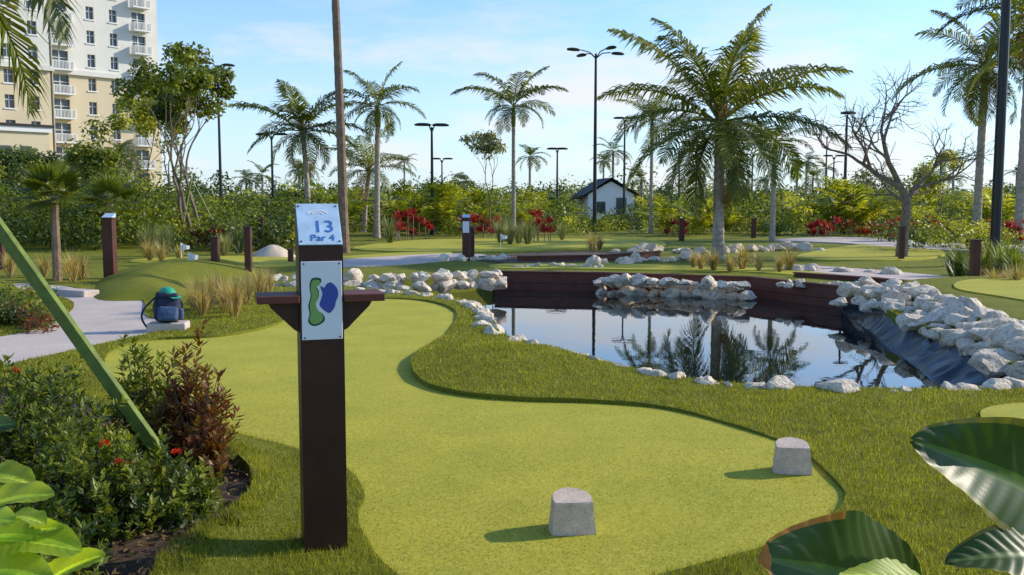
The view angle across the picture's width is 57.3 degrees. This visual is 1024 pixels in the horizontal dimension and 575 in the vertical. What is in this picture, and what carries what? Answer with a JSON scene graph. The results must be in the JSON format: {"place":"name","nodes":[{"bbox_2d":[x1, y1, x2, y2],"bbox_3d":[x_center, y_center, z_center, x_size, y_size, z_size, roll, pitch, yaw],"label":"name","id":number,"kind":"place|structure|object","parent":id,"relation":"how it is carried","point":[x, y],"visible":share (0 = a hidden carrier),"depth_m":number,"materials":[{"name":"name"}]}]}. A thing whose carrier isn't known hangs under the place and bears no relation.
{"place":"outdoors","nodes":[
{"label":"outdoors","id":0,"kind":"place"},
{"bbox_2d":[0,283,155,363],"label":"pavement path","id":1,"kind":"structure","parent":0,"point":[97,321],"depth_m":11.05,"materials":[{"name":"concrete"}]},
{"bbox_2d":[51,287,98,296],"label":"path kerb","id":2,"kind":"structure","parent":1,"relation":"on","point":[72,292],"depth_m":14.99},
{"bbox_2d":[187,225,234,250],"bbox_3d":[-9.546,-1.620,29.959,1.618,0.879,0.895,-3,6,-32],"label":"shrub","id":3,"kind":"object","parent":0,"point":[195,234],"visible":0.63,"depth_m":29.78,"materials":[{"name":"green plant"}]},
{"bbox_2d":[5,204,1023,261],"bbox_3d":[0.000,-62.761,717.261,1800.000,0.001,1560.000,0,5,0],"label":"ground","id":4,"kind":"structure","parent":0,"point":[128,251],"depth_m":36.22,"materials":[{"name":"plant"}]},
{"bbox_2d":[0,144,60,208],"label":"broadleaf tree","id":5,"kind":"object","parent":4,"relation":"on","point":[11,154],"visible":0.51,"depth_m":45.82,"materials":[{"name":"green plant"}]},
{"bbox_2d":[9,154,97,280],"bbox_3d":[-8.630,-1.276,17.672,1.561,2.487,1.573,0,5,0],"label":"fan palm","id":6,"kind":"object","parent":4,"relation":"on","point":[58,175],"visible":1,"depth_m":17.43,"materials":[{"name":"green plant"}]},
{"bbox_2d":[0,0,161,191],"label":"hotel tower","id":7,"kind":"structure","parent":4,"relation":"on","point":[93,65],"depth_m":121.09,"materials":[{"name":"paint"}]},
{"bbox_2d":[0,0,148,189],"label":"windows","id":8,"kind":"structure","parent":7,"relation":"in","point":[63,78],"depth_m":120.42,"materials":[{"name":"white glass"}]},
{"bbox_2d":[58,138,127,195],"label":"broadleaf tree","id":9,"kind":"object","parent":4,"relation":"on","point":[89,159],"visible":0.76,"depth_m":41.12,"materials":[{"name":"green plant"}]},
{"bbox_2d":[77,168,149,216],"bbox_3d":[-10.039,-1.765,23.403,1.781,2.439,1.733,0,5,0],"label":"fan palm","id":10,"kind":"object","parent":4,"relation":"on","point":[104,184],"visible":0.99,"depth_m":23.20,"materials":[{"name":"green plant"}]},
{"bbox_2d":[0,392,251,574],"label":"planting bed","id":11,"kind":"object","parent":4,"relation":"on","point":[118,558],"visible":0.14,"depth_m":4.09,"materials":[{"name":"soil"}]},
{"bbox_2d":[0,420,59,517],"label":"ixora shrub","id":12,"kind":"object","parent":11,"relation":"on","point":[5,434],"visible":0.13,"depth_m":4.42,"materials":[{"name":"green plant"}]},
{"bbox_2d":[0,0,86,120],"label":"coconut palm","id":13,"kind":"object","parent":11,"relation":"on","point":[49,8],"visible":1,"depth_m":6.56,"materials":[{"name":"green plant"}]},
{"bbox_2d":[0,415,105,574],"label":"broad leaf plant","id":14,"kind":"object","parent":11,"relation":"on","point":[27,533],"visible":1,"depth_m":2.71,"materials":[{"name":"plant"}]},
{"bbox_2d":[0,482,120,574],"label":"ixora shrub","id":15,"kind":"object","parent":11,"relation":"on","point":[76,526],"visible":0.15,"depth_m":3.72,"materials":[{"name":"green plant"}]},
{"bbox_2d":[0,352,125,454],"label":"ixora shrub","id":16,"kind":"object","parent":11,"relation":"on","point":[24,397],"visible":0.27,"depth_m":5.22,"materials":[{"name":"green plant"}]},
{"bbox_2d":[0,353,157,506],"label":"ixora shrub","id":17,"kind":"object","parent":11,"relation":"on","point":[70,423],"visible":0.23,"depth_m":4.60,"materials":[{"name":"green plant"}]},
{"bbox_2d":[0,217,178,470],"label":"pole","id":18,"kind":"object","parent":11,"relation":"on","point":[84,347],"visible":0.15,"depth_m":5.20,"materials":[{"name":"wood"}]},
{"bbox_2d":[12,407,180,547],"bbox_3d":[-1.914,0.859,4.235,0.932,0.591,0.826,0,5,0],"label":"ixora shrub","id":19,"kind":"object","parent":11,"relation":"on","point":[95,484],"visible":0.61,"depth_m":4.15,"materials":[{"name":"green plant"}]},
{"bbox_2d":[102,333,182,449],"bbox_3d":[-2.237,0.648,5.746,0.550,0.743,0.600,0,5,0],"label":"croton shrub","id":20,"kind":"object","parent":11,"relation":"on","point":[146,398],"visible":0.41,"depth_m":5.68,"materials":[{"name":"green plant"}]},
{"bbox_2d":[92,447,231,540],"bbox_3d":[-1.607,0.949,4.371,0.583,0.393,0.686,-1,5,-16],"label":"ixora shrub","id":21,"kind":"object","parent":11,"relation":"on","point":[192,489],"visible":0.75,"depth_m":4.29,"materials":[{"name":"green plant"}]},
{"bbox_2d":[74,414,251,574],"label":"mulch chips","id":22,"kind":"object","parent":11,"relation":"on","point":[140,542],"visible":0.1,"depth_m":4.10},
{"bbox_2d":[142,318,243,457],"bbox_3d":[-1.870,0.613,5.493,0.580,0.867,0.505,-4,6,-38],"label":"croton shrub","id":23,"kind":"object","parent":11,"relation":"on","point":[185,412],"visible":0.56,"depth_m":5.45,"materials":[{"name":"red plant"}]},
{"bbox_2d":[170,404,234,477],"bbox_3d":[-1.671,0.856,5.078,0.302,0.440,0.393,1,5,7],"label":"croton shrub","id":24,"kind":"object","parent":11,"relation":"on","point":[208,448],"visible":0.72,"depth_m":5.08,"materials":[{"name":"red plant"}]},
{"bbox_2d":[79,93,193,239],"bbox_3d":[-14.250,-4.724,36.156,3.042,6.094,5.260,0,5,0],"label":"broadleaf tree","id":25,"kind":"object","parent":4,"relation":"on","point":[142,121],"visible":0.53,"depth_m":35.26,"materials":[{"name":"green plant"}]},
{"bbox_2d":[0,152,337,250],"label":"dense shrub border","id":26,"kind":"object","parent":4,"relation":"on","point":[82,223],"visible":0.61,"depth_m":31.71,"materials":[{"name":"green plant"}]},
{"bbox_2d":[110,41,236,246],"bbox_3d":[-11.157,-4.751,31.348,3.336,7.006,6.180,0,5,0],"label":"broadleaf tree","id":27,"kind":"object","parent":4,"relation":"on","point":[182,90],"visible":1,"depth_m":30.93,"materials":[{"name":"green plant"}]},
{"bbox_2d":[203,61,234,207],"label":"street lamp","id":28,"kind":"object","parent":4,"relation":"on","point":[219,153],"visible":0.45,"depth_m":54.92,"materials":[{"name":"metal"}]},
{"bbox_2d":[127,251,451,267],"bbox_3d":[-5.165,-0.723,24.649,9.058,0.060,5.120,-2,6,-24],"label":"putting green","id":29,"kind":"object","parent":4,"relation":"on","point":[272,261],"visible":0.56,"depth_m":24.82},
{"bbox_2d":[252,245,295,256],"bbox_3d":[-6.673,-1.001,26.131,1.299,0.390,1.000,0,5,0],"label":"sand pile","id":30,"kind":"object","parent":29,"relation":"on","point":[272,251],"visible":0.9,"depth_m":25.88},
{"bbox_2d":[228,79,369,203],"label":"coconut palm","id":31,"kind":"object","parent":4,"relation":"on","point":[299,117],"visible":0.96,"depth_m":40.29,"materials":[{"name":"green plant"}]},
{"bbox_2d":[332,0,349,252],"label":"tall palm","id":32,"kind":"object","parent":4,"relation":"on","point":[341,161],"visible":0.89,"depth_m":28.10,"materials":[{"name":"brown plant"}]},
{"bbox_2d":[129,211,567,255],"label":"fountain grass","id":33,"kind":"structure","parent":4,"relation":"on","point":[505,228],"depth_m":33.37,"materials":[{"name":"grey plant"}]},
{"bbox_2d":[328,125,415,231],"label":"coconut palm","id":34,"kind":"object","parent":4,"relation":"on","point":[368,168],"visible":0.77,"depth_m":48.92,"materials":[{"name":"green plant"}]},
{"bbox_2d":[325,61,426,237],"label":"royal palm","id":35,"kind":"object","parent":4,"relation":"on","point":[375,122],"visible":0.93,"depth_m":40.42,"materials":[{"name":"green plant"}]},
{"bbox_2d":[270,268,506,293],"bbox_3d":[-2.191,-0.111,16.994,4.402,0.506,1.045,-1,5,-13],"label":"stone border","id":36,"kind":"object","parent":4,"relation":"on","point":[445,281],"visible":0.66,"depth_m":16.87,"materials":[{"name":"stone"}]},
{"bbox_2d":[390,206,418,240],"bbox_3d":[-4.499,-2.639,38.393,1.157,1.404,1.492,5,7,44],"label":"red cordyline plant","id":37,"kind":"object","parent":4,"relation":"on","point":[397,216],"visible":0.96,"depth_m":38.29,"materials":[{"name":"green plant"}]},
{"bbox_2d":[343,253,485,267],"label":"footpath","id":38,"kind":"structure","parent":4,"relation":"on","point":[391,260],"depth_m":23.88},
{"bbox_2d":[400,214,434,238],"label":"red cordyline plant","id":39,"kind":"object","parent":4,"relation":"on","point":[428,225],"visible":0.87,"depth_m":40.00,"materials":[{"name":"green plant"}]},
{"bbox_2d":[414,123,448,234],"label":"street lamp","id":40,"kind":"object","parent":4,"relation":"on","point":[432,172],"visible":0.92,"depth_m":44.43,"materials":[{"name":"metal"}]},
{"bbox_2d":[354,287,526,339],"bbox_3d":[-0.848,0.314,13.183,1.178,0.221,6.773,-2,6,-23],"label":"stone border","id":41,"kind":"object","parent":4,"relation":"on","point":[486,316],"visible":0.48,"depth_m":12.36,"materials":[{"name":"stone"}]},
{"bbox_2d":[456,214,475,260],"bbox_3d":[-1.209,-1.319,24.716,0.500,1.216,0.230,0,5,0],"label":"wooden marker post","id":42,"kind":"object","parent":4,"relation":"on","point":[465,227],"visible":0.96,"depth_m":24.62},
{"bbox_2d":[438,253,510,261],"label":"stone border","id":43,"kind":"object","parent":4,"relation":"on","point":[445,257],"visible":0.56,"depth_m":24.01,"materials":[{"name":"stone"}]},
{"bbox_2d":[105,299,844,574],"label":"putting green","id":44,"kind":"object","parent":4,"relation":"on","point":[391,333],"visible":0.71,"depth_m":5.47,"materials":[{"name":"carpet"}]},
{"bbox_2d":[548,487,595,535],"bbox_3d":[0.275,1.027,4.316,0.216,0.171,0.200,0,5,0],"label":"concrete tee marker","id":45,"kind":"object","parent":44,"relation":"on","point":[571,511],"visible":1,"depth_m":4.23,"materials":[{"name":"concrete"}]},
{"bbox_2d":[772,437,811,474],"bbox_3d":[1.563,0.942,5.260,0.219,0.171,0.200,0,5,0],"label":"concrete tee marker","id":46,"kind":"object","parent":44,"relation":"on","point":[792,455],"visible":1,"depth_m":5.18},
{"bbox_2d":[459,129,507,234],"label":"young tree","id":47,"kind":"object","parent":4,"relation":"on","point":[489,144],"visible":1,"depth_m":43.29,"materials":[{"name":"green plant"}]},
{"bbox_2d":[14,188,987,231],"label":"tropical shrub belt","id":48,"kind":"object","parent":4,"relation":"on","point":[572,210],"visible":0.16,"depth_m":51.78,"materials":[{"name":"green plant"}]},
{"bbox_2d":[1,175,1015,233],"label":"areca palm mass","id":49,"kind":"object","parent":4,"relation":"on","point":[861,207],"visible":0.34,"depth_m":45.77,"materials":[{"name":"green plant"}]},
{"bbox_2d":[352,238,665,252],"bbox_3d":[0.232,-1.549,33.869,11.038,0.060,10.739,0,5,0],"label":"putting green","id":50,"kind":"object","parent":4,"relation":"on","point":[487,245],"visible":0.77,"depth_m":32.51,"materials":[{"name":"carpet"}]},
{"bbox_2d":[528,208,556,240],"bbox_3d":[1.174,-2.425,36.341,1.163,1.344,1.350,0,5,0],"label":"red cordyline plant","id":51,"kind":"object","parent":50,"relation":"on","point":[543,228],"visible":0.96,"depth_m":36.22,"materials":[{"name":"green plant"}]},
{"bbox_2d":[450,66,568,230],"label":"royal palm","id":52,"kind":"object","parent":4,"relation":"on","point":[509,97],"visible":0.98,"depth_m":46.30,"materials":[{"name":"green plant"}]},
{"bbox_2d":[8,158,1014,214],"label":"distant tree line","id":53,"kind":"object","parent":4,"relation":"on","point":[215,190],"visible":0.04,"depth_m":92.64,"materials":[{"name":"green plant"}]},
{"bbox_2d":[0,261,1023,574],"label":"rough turf","id":54,"kind":"structure","parent":4,"relation":"on","point":[96,271],"depth_m":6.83,"materials":[{"name":"plant"}]},
{"bbox_2d":[0,280,64,333],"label":"groundcover bed","id":55,"kind":"object","parent":54,"relation":"on","point":[35,313],"visible":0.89,"depth_m":11.40,"materials":[{"name":"green plant"}]},
{"bbox_2d":[100,213,117,277],"bbox_3d":[-7.899,-0.800,18.398,0.230,1.311,0.230,0,5,0],"label":"wooden marker post","id":56,"kind":"object","parent":54,"relation":"on","point":[109,244],"visible":0.89,"depth_m":18.32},
{"bbox_2d":[146,320,189,331],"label":"stone curb block","id":57,"kind":"structure","parent":54,"relation":"on","point":[153,326],"depth_m":10.83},
{"bbox_2d":[141,292,183,327],"bbox_3d":[-4.075,0.262,10.924,0.467,0.505,0.336,-2,5,-17],"label":"backpack","id":58,"kind":"object","parent":57,"relation":"on","point":[166,307],"visible":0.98,"depth_m":10.83,"materials":[{"name":"fabric"}]},
{"bbox_2d":[93,257,266,300],"bbox_3d":[-6.772,-0.232,18.161,3.288,0.420,8.510,0,5,-4],"label":"turf mound","id":59,"kind":"object","parent":54,"relation":"on","point":[142,282],"visible":0.66,"depth_m":17.25,"materials":[{"name":"plant"}]},
{"bbox_2d":[209,237,219,261],"bbox_3d":[-6.262,-0.670,19.780,0.180,0.805,0.180,0,5,0],"label":"wooden marker post","id":60,"kind":"object","parent":54,"relation":"on","point":[215,248],"visible":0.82,"depth_m":19.70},
{"bbox_2d":[176,263,286,316],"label":"ornamental grass","id":61,"kind":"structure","parent":54,"relation":"on","point":[231,297],"depth_m":12.78,"materials":[{"name":"plant"}]},
{"bbox_2d":[243,226,252,271],"bbox_3d":[-5.506,-0.764,19.564,0.160,1.030,0.160,0,5,0],"label":"wooden marker post","id":62,"kind":"object","parent":54,"relation":"on","point":[248,247],"visible":0.82,"depth_m":19.50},
{"bbox_2d":[0,232,608,282],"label":"ornamental grass","id":63,"kind":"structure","parent":54,"relation":"on","point":[72,272],"depth_m":18.78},
{"bbox_2d":[255,204,384,551],"bbox_3d":[-0.814,0.395,3.998,0.522,1.499,0.210,-2,5,-17],"label":"golf hole sign","id":64,"kind":"object","parent":54,"relation":"on","point":[320,310],"visible":1,"depth_m":3.92,"materials":[{"name":"brown wood"}]},
{"bbox_2d":[684,244,802,272],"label":"ornamental grass","id":65,"kind":"object","parent":54,"relation":"on","point":[712,260],"depth_m":20.43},
{"bbox_2d":[758,417,1023,574],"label":"bird of paradise plant","id":66,"kind":"object","parent":54,"relation":"on","point":[979,461],"visible":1,"depth_m":1.59,"materials":[{"name":"green plant"}]},
{"bbox_2d":[840,303,1007,386],"bbox_3d":[4.722,0.668,11.330,0.709,0.364,8.926,1,5,6],"label":"pond liner sheet","id":67,"kind":"object","parent":54,"relation":"on","point":[930,357],"visible":0.62,"depth_m":10.76,"materials":[{"name":"plastic"}]},
{"bbox_2d":[852,276,1023,324],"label":"stone border","id":68,"kind":"object","parent":54,"relation":"on","point":[974,307],"visible":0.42,"depth_m":12.49,"materials":[{"name":"stone"}]},
{"bbox_2d":[901,275,1023,328],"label":"turf mound","id":69,"kind":"object","parent":54,"relation":"on","point":[1012,308],"visible":0.28,"depth_m":12.75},
{"bbox_2d":[954,278,1023,300],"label":"putting green","id":70,"kind":"object","parent":69,"relation":"on","point":[1006,288],"visible":0.96,"depth_m":13.89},
{"bbox_2d":[969,239,982,275],"bbox_3d":[8.138,-0.409,16.474,0.160,0.874,0.160,0,5,0],"label":"wooden marker post","id":71,"kind":"object","parent":54,"relation":"on","point":[975,257],"visible":0.82,"depth_m":16.41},
{"bbox_2d":[935,234,1023,276],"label":"fountain grass","id":72,"kind":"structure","parent":54,"relation":"on","point":[956,263],"depth_m":17.75,"materials":[{"name":"green plant"}]},
{"bbox_2d":[962,251,1023,279],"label":"ornamental grass","id":73,"kind":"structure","parent":54,"relation":"on","point":[1017,274],"depth_m":15.55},
{"bbox_2d":[989,0,1010,253],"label":"street lamp","id":74,"kind":"object","parent":54,"relation":"on","point":[999,148],"visible":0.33,"depth_m":22.04,"materials":[{"name":"metal"}]},
{"bbox_2d":[8,137,1017,218],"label":"distant palms","id":75,"kind":"object","parent":4,"relation":"on","point":[298,173],"visible":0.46,"depth_m":86.23,"materials":[{"name":"green plant"}]},
{"bbox_2d":[517,251,661,260],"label":"timber retaining wall","id":76,"kind":"structure","parent":4,"relation":"on","point":[615,256],"depth_m":23.93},
{"bbox_2d":[567,45,623,231],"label":"street lamp","id":77,"kind":"object","parent":4,"relation":"on","point":[596,56],"visible":0.97,"depth_m":49.08,"materials":[{"name":"metal"}]},
{"bbox_2d":[509,339,714,384],"bbox_3d":[0.775,0.725,8.762,0.383,0.256,2.961,-4,6,-37],"label":"stone border","id":78,"kind":"object","parent":4,"relation":"on","point":[674,375],"visible":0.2,"depth_m":8.03,"materials":[{"name":"stone"}]},
{"bbox_2d":[585,251,701,264],"bbox_3d":[3.247,-0.695,23.527,3.900,0.393,0.870,-4,7,-40],"label":"stone border","id":79,"kind":"object","parent":4,"relation":"on","point":[632,259],"visible":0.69,"depth_m":23.61,"materials":[{"name":"stone"}]},
{"bbox_2d":[615,87,691,233],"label":"royal palm","id":80,"kind":"object","parent":4,"relation":"on","point":[650,106],"visible":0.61,"depth_m":46.68,"materials":[{"name":"green plant"}]},
{"bbox_2d":[609,243,707,253],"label":"stone border","id":81,"kind":"object","parent":4,"relation":"on","point":[641,247],"visible":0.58,"depth_m":28.19,"materials":[{"name":"stone"}]},
{"bbox_2d":[500,270,854,307],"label":"timber retaining wall","id":82,"kind":"structure","parent":4,"relation":"on","point":[817,293],"depth_m":18.69,"materials":[{"name":"wood"}]},
{"bbox_2d":[348,204,1023,254],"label":"shrub border mass","id":83,"kind":"object","parent":4,"relation":"on","point":[974,231],"visible":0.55,"depth_m":43.55,"materials":[{"name":"green plant"}]},
{"bbox_2d":[489,263,904,279],"bbox_3d":[4.248,-0.369,20.702,9.924,0.060,2.988,3,6,27],"label":"putting green","id":84,"kind":"object","parent":4,"relation":"on","point":[655,267],"visible":0.51,"depth_m":21.17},
{"bbox_2d":[597,3,854,258],"bbox_3d":[5.765,-4.179,25.497,6.901,6.875,6.635,0,5,0],"label":"coconut palm","id":85,"kind":"object","parent":4,"relation":"on","point":[728,137],"visible":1,"depth_m":24.92,"materials":[{"name":"green plant"}]},
{"bbox_2d":[724,241,825,253],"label":"stone border","id":86,"kind":"object","parent":4,"relation":"on","point":[802,246],"visible":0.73,"depth_m":29.61,"materials":[{"name":"stone"}]},
{"bbox_2d":[739,108,814,240],"bbox_3d":[10.459,-4.490,37.642,3.406,5.325,3.472,0,5,0],"label":"royal palm","id":87,"kind":"object","parent":4,"relation":"on","point":[772,235],"visible":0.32,"depth_m":37.40,"materials":[{"name":"green plant"}]},
{"bbox_2d":[805,215,841,236],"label":"red cordyline plant","id":88,"kind":"object","parent":4,"relation":"on","point":[813,229],"visible":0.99,"depth_m":40.90,"materials":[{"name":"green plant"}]},
{"bbox_2d":[774,264,902,274],"bbox_3d":[6.945,-0.367,20.123,2.821,0.266,0.576,4,6,36],"label":"stone border","id":89,"kind":"object","parent":4,"relation":"on","point":[885,270],"visible":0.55,"depth_m":19.94,"materials":[{"name":"stone"}]},
{"bbox_2d":[776,278,901,288],"bbox_3d":[6.068,-0.036,16.569,2.720,0.278,0.483,2,5,20],"label":"stone border","id":90,"kind":"object","parent":4,"relation":"on","point":[790,284],"visible":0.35,"depth_m":16.88,"materials":[{"name":"stone"}]},
{"bbox_2d":[793,272,909,283],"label":"timber retaining wall","id":91,"kind":"structure","parent":4,"relation":"on","point":[879,280],"depth_m":18.05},
{"bbox_2d":[826,217,876,237],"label":"red cordyline plant","id":92,"kind":"object","parent":4,"relation":"on","point":[859,230],"visible":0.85,"depth_m":40.77,"materials":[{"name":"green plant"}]},
{"bbox_2d":[783,265,948,279],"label":"footpath","id":93,"kind":"structure","parent":4,"relation":"on","point":[861,272],"depth_m":19.17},
{"bbox_2d":[713,375,1023,392],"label":"stone border","id":94,"kind":"object","parent":4,"relation":"on","point":[776,382],"visible":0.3,"depth_m":7.48,"materials":[{"name":"stone"}]},
{"bbox_2d":[795,244,944,260],"bbox_3d":[11.435,-1.102,28.878,3.646,0.060,11.117,3,6,29],"label":"putting green","id":95,"kind":"object","parent":4,"relation":"on","point":[860,252],"visible":0.69,"depth_m":26.77,"materials":[{"name":"carpet"}]},
{"bbox_2d":[800,65,993,256],"bbox_3d":[10.559,-3.530,26.235,5.562,5.462,3.986,0,5,0],"label":"bare tree","id":96,"kind":"object","parent":4,"relation":"on","point":[905,197],"visible":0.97,"depth_m":25.72,"materials":[{"name":"brown plant"}]},
{"bbox_2d":[773,237,1023,252],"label":"footpath","id":97,"kind":"structure","parent":4,"relation":"on","point":[855,241],"depth_m":35.84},
{"bbox_2d":[829,295,1023,380],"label":"stone border","id":98,"kind":"object","parent":4,"relation":"on","point":[988,363],"visible":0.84,"depth_m":10.23,"materials":[{"name":"stone"}]},
{"bbox_2d":[836,282,1023,356],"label":"stone border","id":99,"kind":"object","parent":4,"relation":"on","point":[1006,333],"visible":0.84,"depth_m":11.10,"materials":[{"name":"stone"}]},
{"bbox_2d":[903,148,964,220],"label":"young tree","id":100,"kind":"object","parent":4,"relation":"on","point":[934,178],"visible":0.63,"depth_m":49.66,"materials":[{"name":"green plant"}]},
{"bbox_2d":[890,1,1023,227],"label":"coconut palm","id":101,"kind":"object","parent":4,"relation":"on","point":[983,85],"visible":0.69,"depth_m":40.17,"materials":[{"name":"green plant"}]},
{"bbox_2d":[936,0,1023,243],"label":"coconut palm","id":102,"kind":"object","parent":4,"relation":"on","point":[1019,211],"visible":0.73,"depth_m":35.20,"materials":[{"name":"green plant"}]},
{"bbox_2d":[964,0,1023,96],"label":"coconut palm","id":103,"kind":"object","parent":4,"relation":"on","point":[1018,44],"visible":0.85,"depth_m":27.69,"materials":[{"name":"green plant"}]},
{"bbox_2d":[980,402,1023,418],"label":"putting green","id":104,"kind":"object","parent":4,"relation":"on","point":[1015,410],"visible":0.38,"depth_m":6.53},
{"bbox_2d":[479,251,626,263],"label":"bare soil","id":105,"kind":"structure","parent":0,"point":[513,258],"depth_m":26.62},
{"bbox_2d":[156,0,1023,197],"label":"sky","id":106,"kind":"structure","parent":0,"point":[441,45],"materials":[{"name":"blue"}]},
{"bbox_2d":[577,181,633,221],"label":"walls","id":107,"kind":"structure","parent":0,"point":[609,193],"depth_m":71.70,"materials":[{"name":"white paint"}]},
{"bbox_2d":[549,177,638,198],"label":"roof","id":108,"kind":"structure","parent":107,"relation":"on","point":[584,191],"depth_m":72.15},
{"bbox_2d":[448,289,948,387],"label":"pond water","id":109,"kind":"structure","parent":0,"point":[753,340],"depth_m":12.83,"materials":[{"name":"blue liquid"}]},
{"bbox_2d":[593,274,756,300],"bbox_3d":[3.114,0.027,18.223,3.260,0.509,0.554,2,6,24],"label":"stone border","id":110,"kind":"object","parent":109,"relation":"in","point":[684,291],"visible":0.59,"depth_m":18.06,"materials":[{"name":"stone"}]},
{"bbox_2d":[601,273,750,289],"bbox_3d":[3.114,-0.113,17.887,2.987,0.309,0.468,3,6,29],"label":"stone border","id":111,"kind":"object","parent":110,"relation":"on","point":[708,282],"visible":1,"depth_m":17.93,"materials":[{"name":"stone"}]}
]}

